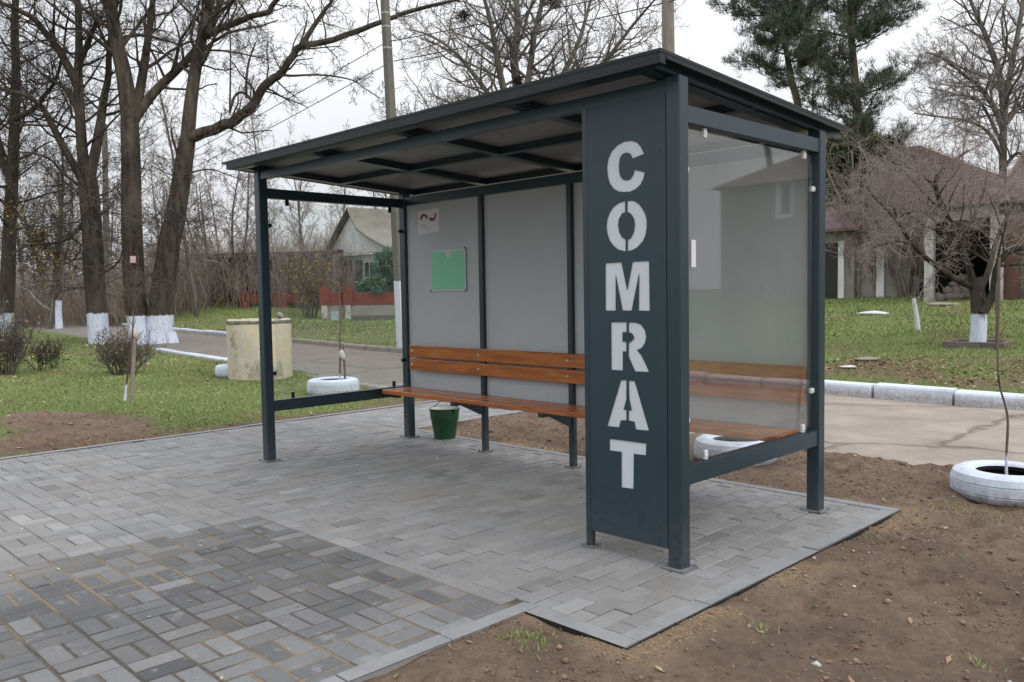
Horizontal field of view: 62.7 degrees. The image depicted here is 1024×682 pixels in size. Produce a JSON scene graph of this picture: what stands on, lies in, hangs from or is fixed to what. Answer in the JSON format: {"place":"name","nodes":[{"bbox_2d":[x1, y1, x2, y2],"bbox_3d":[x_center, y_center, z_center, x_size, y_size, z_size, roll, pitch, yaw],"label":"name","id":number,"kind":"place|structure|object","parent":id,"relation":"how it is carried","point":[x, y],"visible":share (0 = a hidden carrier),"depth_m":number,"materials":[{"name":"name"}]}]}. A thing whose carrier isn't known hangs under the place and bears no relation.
{"place":"outdoors","nodes":[
{"label":"outdoors","id":0,"kind":"place"},
{"bbox_2d":[0,401,877,681],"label":"pavement","id":1,"kind":"structure","parent":0,"point":[508,525],"depth_m":4.65,"materials":[{"name":"concrete"}]},
{"bbox_2d":[429,401,459,439],"bbox_3d":[-0.641,0.736,8.002,0.298,0.375,0.298,0,3,14],"label":"bucket","id":2,"kind":"object","parent":1,"relation":"on","point":[444,420],"visible":0.93,"depth_m":7.91,"materials":[{"name":"green plastic"}]},
{"bbox_2d":[222,47,852,573],"bbox_3d":[-0.102,-0.215,6.147,2.060,2.476,4.335,-4,5,-45],"label":"bus shelter","id":3,"kind":"object","parent":1,"relation":"on","point":[640,237],"visible":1,"depth_m":5.34,"materials":[{"name":"paint"}]},
{"bbox_2d":[418,208,439,233],"bbox_3d":[-0.765,-1.099,7.718,0.004,0.222,0.312,-4,5,-45],"label":"poster","id":4,"kind":"object","parent":3,"relation":"attached to","point":[428,220],"visible":1,"depth_m":7.71,"materials":[{"name":"paper"}]},
{"bbox_2d":[430,247,466,291],"bbox_3d":[-0.577,-0.638,7.550,0.018,0.387,0.492,-4,5,-45],"label":"document holder","id":5,"kind":"object","parent":3,"relation":"attached to","point":[448,269],"visible":1,"depth_m":7.54,"materials":[{"name":"green plastic"}]},
{"bbox_2d":[0,293,1023,681],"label":"ground","id":6,"kind":"structure","parent":0,"point":[910,655],"depth_m":4.12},
{"bbox_2d":[0,294,46,374],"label":"shrub","id":7,"kind":"object","parent":6,"relation":"on","point":[10,346],"visible":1,"depth_m":15.84,"materials":[{"name":"brown plant"}]},
{"bbox_2d":[0,118,47,326],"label":"bare tree","id":8,"kind":"object","parent":6,"relation":"on","point":[21,275],"visible":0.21,"depth_m":43.95,"materials":[{"name":"brown plant"}]},
{"bbox_2d":[0,167,48,321],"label":"bare tree","id":9,"kind":"object","parent":6,"relation":"on","point":[29,231],"visible":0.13,"depth_m":45.68,"materials":[{"name":"brown plant"}]},
{"bbox_2d":[19,147,54,278],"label":"bare tree","id":10,"kind":"object","parent":6,"relation":"on","point":[41,211],"visible":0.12,"depth_m":58.20,"materials":[{"name":"brown plant"}]},
{"bbox_2d":[18,335,57,370],"bbox_3d":[-9.424,0.255,16.565,0.891,0.731,0.828,-3,4,-27],"label":"shrub","id":11,"kind":"object","parent":6,"relation":"on","point":[40,359],"visible":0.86,"depth_m":16.60,"materials":[{"name":"brown plant"}]},
{"bbox_2d":[15,161,82,328],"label":"bare tree","id":12,"kind":"object","parent":6,"relation":"on","point":[49,319],"visible":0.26,"depth_m":40.07,"materials":[{"name":"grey plant"}]},
{"bbox_2d":[31,334,73,368],"bbox_3d":[-9.391,0.209,17.134,0.744,0.732,0.765,-2,4,-21],"label":"shrub","id":13,"kind":"object","parent":6,"relation":"on","point":[59,347],"visible":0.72,"depth_m":17.05,"materials":[{"name":"brown plant"}]},
{"bbox_2d":[0,0,117,339],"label":"bare tree","id":14,"kind":"object","parent":6,"relation":"on","point":[12,201],"visible":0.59,"depth_m":27.75,"materials":[{"name":"brown plant"}]},
{"bbox_2d":[34,126,109,328],"bbox_3d":[-20.808,-5.211,39.355,3.504,9.689,2.866,-1,3,-7],"label":"bare tree","id":15,"kind":"object","parent":6,"relation":"on","point":[58,318],"visible":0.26,"depth_m":39.79,"materials":[{"name":"brown plant"}]},
{"bbox_2d":[34,165,118,279],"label":"bare tree","id":16,"kind":"object","parent":6,"relation":"on","point":[64,218],"visible":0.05,"depth_m":60.77,"materials":[{"name":"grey plant"}]},
{"bbox_2d":[66,149,115,266],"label":"bare tree","id":17,"kind":"object","parent":6,"relation":"on","point":[79,220],"visible":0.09,"depth_m":55.50,"materials":[{"name":"grey plant"}]},
{"bbox_2d":[66,174,120,277],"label":"bare tree","id":18,"kind":"object","parent":6,"relation":"on","point":[112,217],"visible":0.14,"depth_m":60.58,"materials":[{"name":"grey plant"}]},
{"bbox_2d":[0,0,193,343],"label":"bare tree","id":19,"kind":"object","parent":6,"relation":"on","point":[96,308],"visible":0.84,"depth_m":25.76,"materials":[{"name":"brown plant"}]},
{"bbox_2d":[129,255,136,263],"bbox_3d":[-11.489,-2.473,25.493,0.240,0.260,0.014,-1,3,3],"label":"trunk notice","id":20,"kind":"object","parent":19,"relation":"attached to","point":[134,259],"visible":0.93,"depth_m":25.49,"materials":[{"name":"paper"}]},
{"bbox_2d":[102,126,110,325],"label":"concrete pole","id":21,"kind":"object","parent":6,"relation":"on","point":[105,215],"visible":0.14,"depth_m":43.97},
{"bbox_2d":[86,322,168,375],"bbox_3d":[-7.035,0.160,15.364,1.447,1.026,1.343,-4,5,-45],"label":"shrub","id":22,"kind":"object","parent":6,"relation":"on","point":[120,350],"visible":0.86,"depth_m":15.29,"materials":[{"name":"brown plant"}]},
{"bbox_2d":[119,254,141,400],"bbox_3d":[-5.181,-0.184,11.515,0.313,1.987,0.300,-2,4,-17],"label":"sapling","id":23,"kind":"object","parent":6,"relation":"on","point":[127,375],"visible":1,"depth_m":11.48,"materials":[{"name":"brown plant"}]},
{"bbox_2d":[129,326,137,401],"bbox_3d":[-5.203,0.338,11.551,0.156,1.102,0.122,-4,5,-45],"label":"stake","id":24,"kind":"object","parent":6,"relation":"on","point":[132,374],"visible":0.91,"depth_m":11.52,"materials":[{"name":"brown wood"}]},
{"bbox_2d":[141,154,165,252],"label":"bare tree","id":25,"kind":"object","parent":6,"relation":"on","point":[152,191],"visible":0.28,"depth_m":63.40,"materials":[{"name":"grey plant"}]},
{"bbox_2d":[121,323,226,335],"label":"kerb","id":26,"kind":"structure","parent":6,"relation":"on","point":[209,332],"depth_m":32.58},
{"bbox_2d":[142,168,208,310],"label":"bare tree","id":27,"kind":"object","parent":6,"relation":"on","point":[164,193],"visible":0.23,"depth_m":45.83,"materials":[{"name":"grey plant"}]},
{"bbox_2d":[145,27,216,317],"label":"bare tree","id":28,"kind":"object","parent":6,"relation":"on","point":[193,288],"visible":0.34,"depth_m":42.34,"materials":[{"name":"grey plant"}]},
{"bbox_2d":[0,212,374,327],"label":"undergrowth","id":29,"kind":"object","parent":6,"relation":"on","point":[223,287],"visible":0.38,"depth_m":45.33,"materials":[{"name":"plant"}]},
{"bbox_2d":[156,348,226,361],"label":"kerb","id":30,"kind":"structure","parent":6,"relation":"on","point":[191,354],"depth_m":19.62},
{"bbox_2d":[168,170,232,301],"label":"bare tree","id":31,"kind":"object","parent":6,"relation":"on","point":[199,188],"visible":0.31,"depth_m":48.25,"materials":[{"name":"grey plant"}]},
{"bbox_2d":[196,143,230,249],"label":"bare tree","id":32,"kind":"object","parent":6,"relation":"on","point":[208,183],"visible":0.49,"depth_m":65.48,"materials":[{"name":"grey plant"}]},
{"bbox_2d":[215,363,227,377],"bbox_3d":[-4.785,0.510,14.576,0.688,0.224,0.688,-4,5,-45],"label":"tyre planter","id":33,"kind":"object","parent":6,"relation":"on","point":[221,370],"visible":0.34,"depth_m":14.28,"materials":[{"name":"rubber"}]},
{"bbox_2d":[194,136,285,304],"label":"bare tree","id":34,"kind":"object","parent":6,"relation":"on","point":[231,241],"visible":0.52,"depth_m":45.05,"materials":[{"name":"brown plant"}]},
{"bbox_2d":[2,0,508,344],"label":"bare tree","id":35,"kind":"object","parent":6,"relation":"on","point":[156,313],"visible":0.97,"depth_m":25.63,"materials":[{"name":"brown plant"}]},
{"bbox_2d":[231,78,282,254],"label":"bare tree","id":36,"kind":"object","parent":6,"relation":"on","point":[255,143],"visible":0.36,"depth_m":57.02,"materials":[{"name":"grey plant"}]},
{"bbox_2d":[226,318,292,380],"bbox_3d":[-4.284,0.149,14.299,1.077,1.050,1.077,-4,5,-45],"label":"concrete ring","id":37,"kind":"object","parent":6,"relation":"on","point":[243,351],"visible":0.69,"depth_m":13.87,"materials":[{"name":"concrete"}]},
{"bbox_2d":[233,179,297,255],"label":"bare tree","id":38,"kind":"object","parent":6,"relation":"on","point":[268,220],"visible":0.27,"depth_m":63.55,"materials":[{"name":"plant"}]},
{"bbox_2d":[206,249,342,306],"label":"pergola","id":39,"kind":"object","parent":6,"relation":"on","point":[246,275],"visible":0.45,"depth_m":46.00,"materials":[{"name":"paint"}]},
{"bbox_2d":[240,291,313,307],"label":"brick fence","id":40,"kind":"object","parent":6,"relation":"on","point":[287,300],"visible":0.5,"depth_m":44.84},
{"bbox_2d":[276,135,321,254],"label":"bare tree","id":41,"kind":"object","parent":6,"relation":"on","point":[290,220],"visible":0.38,"depth_m":67.74,"materials":[{"name":"grey plant"}]},
{"bbox_2d":[280,119,320,267],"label":"bare tree","id":42,"kind":"object","parent":6,"relation":"on","point":[299,209],"visible":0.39,"depth_m":57.34,"materials":[{"name":"grey plant"}]},
{"bbox_2d":[270,249,350,318],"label":"shrub","id":43,"kind":"object","parent":6,"relation":"on","point":[313,288],"visible":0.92,"depth_m":41.41,"materials":[{"name":"brown plant"}]},
{"bbox_2d":[307,376,359,394],"bbox_3d":[-2.552,0.646,12.006,0.738,0.234,0.738,-4,5,-45],"label":"tyre planter","id":44,"kind":"object","parent":6,"relation":"on","point":[324,385],"visible":0.85,"depth_m":11.72,"materials":[{"name":"rubber"}]},
{"bbox_2d":[332,262,352,379],"bbox_3d":[-2.444,-0.237,12.014,0.393,1.814,0.163,2,4,38],"label":"sapling","id":45,"kind":"object","parent":44,"relation":"on","point":[339,271],"visible":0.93,"depth_m":11.99,"materials":[{"name":"brown plant"}]},
{"bbox_2d":[339,345,345,378],"bbox_3d":[-2.418,0.383,12.016,0.085,0.654,0.111,-4,5,-45],"label":"stake","id":46,"kind":"object","parent":44,"relation":"in","point":[342,354],"visible":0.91,"depth_m":11.99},
{"bbox_2d":[307,186,359,254],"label":"bare tree","id":47,"kind":"object","parent":6,"relation":"on","point":[332,212],"visible":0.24,"depth_m":70.97,"materials":[{"name":"plant"}]},
{"bbox_2d":[331,311,337,321],"bbox_3d":[-7.892,-1.030,37.497,0.320,0.590,0.074,-1,3,3],"label":"sign plate","id":48,"kind":"object","parent":6,"relation":"on","point":[333,316],"visible":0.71,"depth_m":37.45,"materials":[{"name":"white metal"}]},
{"bbox_2d":[322,121,354,254],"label":"bare tree","id":49,"kind":"object","parent":6,"relation":"on","point":[343,208],"visible":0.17,"depth_m":61.89,"materials":[{"name":"plant"}]},
{"bbox_2d":[304,373,388,388],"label":"kerb","id":50,"kind":"structure","parent":6,"relation":"on","point":[363,384],"depth_m":12.81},
{"bbox_2d":[292,338,401,352],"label":"kerb","id":51,"kind":"structure","parent":6,"relation":"on","point":[356,346],"depth_m":22.29,"materials":[{"name":"concrete"}]},
{"bbox_2d":[319,287,394,318],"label":"brick fence","id":52,"kind":"object","parent":6,"relation":"on","point":[362,303],"visible":0.54,"depth_m":40.86,"materials":[{"name":"paint"}]},
{"bbox_2d":[326,207,391,291],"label":"house","id":53,"kind":"structure","parent":6,"relation":"on","point":[371,228],"depth_m":47.11,"materials":[{"name":"paint"}]},
{"bbox_2d":[363,260,374,281],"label":"window","id":54,"kind":"structure","parent":53,"relation":"in","point":[368,261],"depth_m":46.64,"materials":[{"name":"glass"}]},
{"bbox_2d":[351,314,394,320],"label":"stone wall","id":55,"kind":"structure","parent":6,"relation":"on","point":[372,317],"depth_m":37.99,"materials":[{"name":"concrete"}]},
{"bbox_2d":[354,245,393,295],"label":"evergreen bush","id":56,"kind":"object","parent":6,"relation":"on","point":[381,280],"visible":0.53,"depth_m":41.44,"materials":[{"name":"green plant"}]},
{"bbox_2d":[380,0,401,347],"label":"concrete pole","id":57,"kind":"object","parent":6,"relation":"on","point":[389,86],"visible":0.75,"depth_m":20.34,"materials":[{"name":"concrete"}]},
{"bbox_2d":[49,66,382,231],"bbox_3d":[-13.932,-6.152,32.282,0.024,2.280,31.909,-4,5,-43],"label":"overhead wire","id":58,"kind":"object","parent":57,"relation":"attached to","point":[274,125],"visible":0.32,"depth_m":24.42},
{"bbox_2d":[71,44,381,208],"bbox_3d":[-13.832,-6.812,32.282,0.024,1.925,31.641,-4,5,-42],"label":"overhead wire","id":59,"kind":"object","parent":57,"relation":"attached to","point":[285,100],"visible":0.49,"depth_m":23.81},
{"bbox_2d":[0,400,899,681],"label":"paving edge","id":60,"kind":"object","parent":6,"relation":"on","point":[384,664],"visible":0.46,"depth_m":3.66,"materials":[{"name":"concrete"}]},
{"bbox_2d":[0,293,1023,671],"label":"grass","id":61,"kind":"structure","parent":6,"relation":"on","point":[94,379],"depth_m":14.01,"materials":[{"name":"green plant"}]},
{"bbox_2d":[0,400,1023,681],"bbox_3d":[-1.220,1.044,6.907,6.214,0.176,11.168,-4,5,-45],"label":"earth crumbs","id":62,"kind":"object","parent":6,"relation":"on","point":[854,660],"visible":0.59,"depth_m":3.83,"materials":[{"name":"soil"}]},
{"bbox_2d":[0,320,1023,681],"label":"fallen leaves","id":63,"kind":"object","parent":6,"relation":"on","point":[948,658],"visible":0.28,"depth_m":11.24,"materials":[{"name":"plant"}]},
{"bbox_2d":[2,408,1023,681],"bbox_3d":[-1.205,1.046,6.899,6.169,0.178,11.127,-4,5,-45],"label":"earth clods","id":64,"kind":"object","parent":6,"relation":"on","point":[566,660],"visible":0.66,"depth_m":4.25,"materials":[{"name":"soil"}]},
{"bbox_2d":[22,420,1011,681],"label":"pebbles","id":65,"kind":"object","parent":6,"relation":"on","point":[818,664],"visible":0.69,"depth_m":3.23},
{"bbox_2d":[366,0,690,123],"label":"bare tree","id":66,"kind":"object","parent":6,"relation":"on","point":[516,55],"visible":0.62,"depth_m":26.59,"materials":[{"name":"grey plant"}]},
{"bbox_2d":[453,7,473,23],"bbox_3d":[-1.557,-10.332,26.696,0.653,0.544,0.757,0,3,9],"label":"bird nest","id":67,"kind":"object","parent":66,"relation":"in","point":[466,15],"visible":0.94,"depth_m":26.60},
{"bbox_2d":[512,75,523,84],"bbox_3d":[0.201,-8.278,26.696,0.389,0.345,0.398,-1,3,2],"label":"bird nest","id":68,"kind":"object","parent":66,"relation":"in","point":[518,79],"visible":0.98,"depth_m":26.63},
{"bbox_2d":[545,0,561,10],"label":"bird nest","id":69,"kind":"object","parent":66,"relation":"in","point":[557,4],"visible":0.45,"depth_m":26.64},
{"bbox_2d":[662,0,674,52],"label":"wooden pole","id":70,"kind":"object","parent":6,"relation":"on","point":[668,41],"visible":0.25,"depth_m":16.70,"materials":[{"name":"brown wood"}]},
{"bbox_2d":[390,0,594,41],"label":"overhead wire","id":71,"kind":"object","parent":70,"relation":"attached to","point":[494,21],"visible":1,"depth_m":18.82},
{"bbox_2d":[393,0,674,61],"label":"overhead wire","id":72,"kind":"object","parent":70,"relation":"attached to","point":[535,32],"visible":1,"depth_m":18.27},
{"bbox_2d":[524,510,901,649],"bbox_3d":[-1.030,1.339,2.234,9.082,0.126,0.618,-4,5,-45],"label":"paving liner","id":73,"kind":"object","parent":6,"relation":"on","point":[578,633],"visible":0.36,"depth_m":3.69,"materials":[{"name":"black rubber"}]},
{"bbox_2d":[508,496,928,663],"bbox_3d":[0.791,1.140,3.910,4.433,0.068,0.789,-4,5,-45],"label":"sand spill","id":74,"kind":"object","parent":6,"relation":"on","point":[721,615],"visible":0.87,"depth_m":3.55,"materials":[{"name":"sand"}]},
{"bbox_2d":[694,434,776,466],"bbox_3d":[1.825,0.880,6.857,0.668,0.204,0.668,-4,5,-45],"label":"tyre planter","id":75,"kind":"object","parent":6,"relation":"on","point":[714,444],"visible":0.47,"depth_m":6.67,"materials":[{"name":"rubber"}]},
{"bbox_2d":[705,0,863,106],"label":"pine tree","id":76,"kind":"object","parent":6,"relation":"on","point":[756,57],"visible":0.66,"depth_m":32.76,"materials":[{"name":"green plant"}]},
{"bbox_2d":[791,69,845,141],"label":"bare tree","id":77,"kind":"object","parent":6,"relation":"on","point":[820,93],"visible":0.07,"depth_m":43.21,"materials":[{"name":"plant"}]},
{"bbox_2d":[825,205,888,298],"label":"outbuilding","id":78,"kind":"structure","parent":6,"relation":"on","point":[839,282],"depth_m":26.41,"materials":[{"name":"paint"}]},
{"bbox_2d":[825,243,837,298],"bbox_3d":[10.119,-2.223,26.632,0.038,1.754,0.451,-4,5,-45],"label":"door","id":79,"kind":"structure","parent":78,"relation":"in","point":[831,263],"depth_m":26.61,"materials":[{"name":"grey wood"}]},
{"bbox_2d":[758,0,957,145],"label":"pine tree","id":80,"kind":"object","parent":6,"relation":"on","point":[848,92],"visible":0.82,"depth_m":30.34,"materials":[{"name":"green plant"}]},
{"bbox_2d":[852,357,879,360],"bbox_3d":[5.605,0.281,13.237,0.388,0.070,0.318,-1,3,-6],"label":"scrap","id":81,"kind":"object","parent":6,"relation":"on","point":[867,358],"visible":0.99,"depth_m":13.13,"materials":[{"name":"stone"}]},
{"bbox_2d":[826,118,906,207],"bbox_3d":[12.144,-4.759,29.677,3.765,6.411,3.331,-4,5,-45],"label":"evergreen tree","id":82,"kind":"object","parent":6,"relation":"on","point":[841,149],"visible":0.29,"depth_m":29.30,"materials":[{"name":"green plant"}]},
{"bbox_2d":[856,311,889,314],"bbox_3d":[8.736,-0.670,20.293,0.608,0.127,0.772,-4,5,-45],"label":"scrap","id":83,"kind":"object","parent":6,"relation":"on","point":[873,313],"visible":0.8,"depth_m":20.07,"materials":[{"name":"paper"}]},
{"bbox_2d":[857,238,923,297],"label":"yard wall","id":84,"kind":"structure","parent":6,"relation":"on","point":[884,286],"depth_m":25.76,"materials":[{"name":"paint"}]},
{"bbox_2d":[826,150,977,296],"bbox_3d":[11.826,-3.496,25.241,4.947,4.406,4.128,-4,5,-45],"label":"shrub","id":85,"kind":"object","parent":6,"relation":"on","point":[900,292],"visible":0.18,"depth_m":25.00,"materials":[{"name":"plant"}]},
{"bbox_2d":[825,111,980,296],"bbox_3d":[11.568,-4.270,26.701,7.048,5.828,6.039,-4,5,-45],"label":"bare tree","id":86,"kind":"object","parent":6,"relation":"on","point":[873,268],"visible":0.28,"depth_m":25.87,"materials":[{"name":"plant"}]},
{"bbox_2d":[912,298,920,330],"bbox_3d":[7.989,-0.501,16.616,0.178,0.701,0.086,0,4,20],"label":"stake","id":87,"kind":"object","parent":6,"relation":"on","point":[917,320],"visible":0.78,"depth_m":16.59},
{"bbox_2d":[825,380,1023,409],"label":"kerb","id":88,"kind":"structure","parent":6,"relation":"on","point":[940,395],"depth_m":10.26,"materials":[{"name":"concrete"}]},
{"bbox_2d":[826,106,1023,341],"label":"fruit tree","id":89,"kind":"object","parent":6,"relation":"on","point":[981,307],"visible":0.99,"depth_m":13.97,"materials":[{"name":"plant"}]},
{"bbox_2d":[935,292,944,300],"bbox_3d":[11.646,-1.194,22.985,0.322,0.311,0.339,-4,5,-45],"label":"rubble stone","id":90,"kind":"object","parent":6,"relation":"on","point":[939,296],"visible":0.56,"depth_m":22.88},
{"bbox_2d":[926,302,960,305],"bbox_3d":[10.975,-0.917,21.428,0.675,0.141,0.883,-4,5,-45],"label":"scrap","id":91,"kind":"object","parent":6,"relation":"on","point":[941,303],"visible":0.71,"depth_m":21.22,"materials":[{"name":"stone"}]},
{"bbox_2d":[933,88,978,155],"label":"bare tree","id":92,"kind":"object","parent":6,"relation":"on","point":[964,139],"visible":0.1,"depth_m":47.90,"materials":[{"name":"plant"}]},
{"bbox_2d":[889,0,1023,178],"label":"bare tree","id":93,"kind":"object","parent":6,"relation":"on","point":[1005,86],"visible":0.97,"depth_m":28.62,"materials":[{"name":"grey plant"}]},
{"bbox_2d":[956,293,963,298],"bbox_3d":[12.210,-1.226,22.999,0.241,0.209,0.308,-4,5,-45],"label":"rubble stone","id":94,"kind":"object","parent":6,"relation":"on","point":[961,295],"visible":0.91,"depth_m":22.88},
{"bbox_2d":[952,286,961,293],"bbox_3d":[12.175,-1.368,23.078,0.317,0.319,0.282,1,4,34],"label":"rubble stone","id":95,"kind":"object","parent":94,"relation":"on","point":[957,289],"visible":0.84,"depth_m":22.95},
{"bbox_2d":[901,145,1021,238],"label":"house","id":96,"kind":"structure","parent":6,"relation":"on","point":[945,161],"depth_m":28.06,"materials":[{"name":"paint"}]},
{"bbox_2d":[913,200,1023,301],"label":"open shed","id":97,"kind":"structure","parent":6,"relation":"on","point":[979,268],"depth_m":23.11,"materials":[{"name":"brown wood"}]},
{"bbox_2d":[942,339,1013,347],"bbox_3d":[7.893,0.153,14.226,0.920,0.320,0.920,2,4,39],"label":"tree bed","id":98,"kind":"object","parent":6,"relation":"on","point":[955,343],"visible":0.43,"depth_m":13.94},
{"bbox_2d":[937,122,1023,261],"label":"shrub","id":99,"kind":"object","parent":6,"relation":"on","point":[1002,211],"visible":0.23,"depth_m":22.62,"materials":[{"name":"plant"}]},
{"bbox_2d":[950,460,1023,506],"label":"tyre planter","id":100,"kind":"object","parent":6,"relation":"on","point":[990,482],"visible":0.97,"depth_m":5.39,"materials":[{"name":"rubber"}]},
{"bbox_2d":[980,264,1017,474],"bbox_3d":[3.209,0.224,5.544,0.222,1.450,0.065,2,4,38],"label":"sapling","id":101,"kind":"object","parent":100,"relation":"on","point":[1007,432],"visible":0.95,"depth_m":5.54,"materials":[{"name":"brown plant"}]},
{"bbox_2d":[961,122,1023,171],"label":"bare tree","id":102,"kind":"object","parent":6,"relation":"on","point":[991,150],"visible":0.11,"depth_m":40.23,"materials":[{"name":"plant"}]},
{"bbox_2d":[994,257,1000,349],"bbox_3d":[7.765,-0.572,13.439,0.160,1.534,0.065,-4,5,-45],"label":"stake","id":103,"kind":"object","parent":6,"relation":"on","point":[998,289],"visible":0.68,"depth_m":13.42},
{"bbox_2d":[1003,215,1023,299],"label":"gate","id":104,"kind":"structure","parent":6,"relation":"on","point":[1012,289],"depth_m":21.43,"materials":[{"name":"metal"}]},
{"bbox_2d":[1008,152,1023,183],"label":"house","id":105,"kind":"structure","parent":6,"relation":"on","point":[1017,165],"depth_m":33.36,"materials":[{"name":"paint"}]},
{"bbox_3d":[12.076,-1.211,23.000,0.231,0.245,0.287,-4,5,-45],"label":"rubble stone","id":106,"kind":"object","parent":6,"relation":"on","visible":0},
{"bbox_2d":[942,286,953,293],"bbox_3d":[11.949,-1.375,23.094,0.257,0.295,0.273,-1,3,-2],"label":"rubble stone","id":107,"kind":"object","parent":106,"relation":"on","point":[946,289],"visible":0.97,"depth_m":23.00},
{"bbox_2d":[0,0,1023,284],"label":"sky","id":108,"kind":"structure","parent":0,"point":[709,36],"materials":[{"name":"white"}]},
{"bbox_2d":[25,322,1023,464],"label":"road","id":109,"kind":"structure","parent":0,"point":[914,433],"depth_m":8.75,"materials":[{"name":"asphalt"}]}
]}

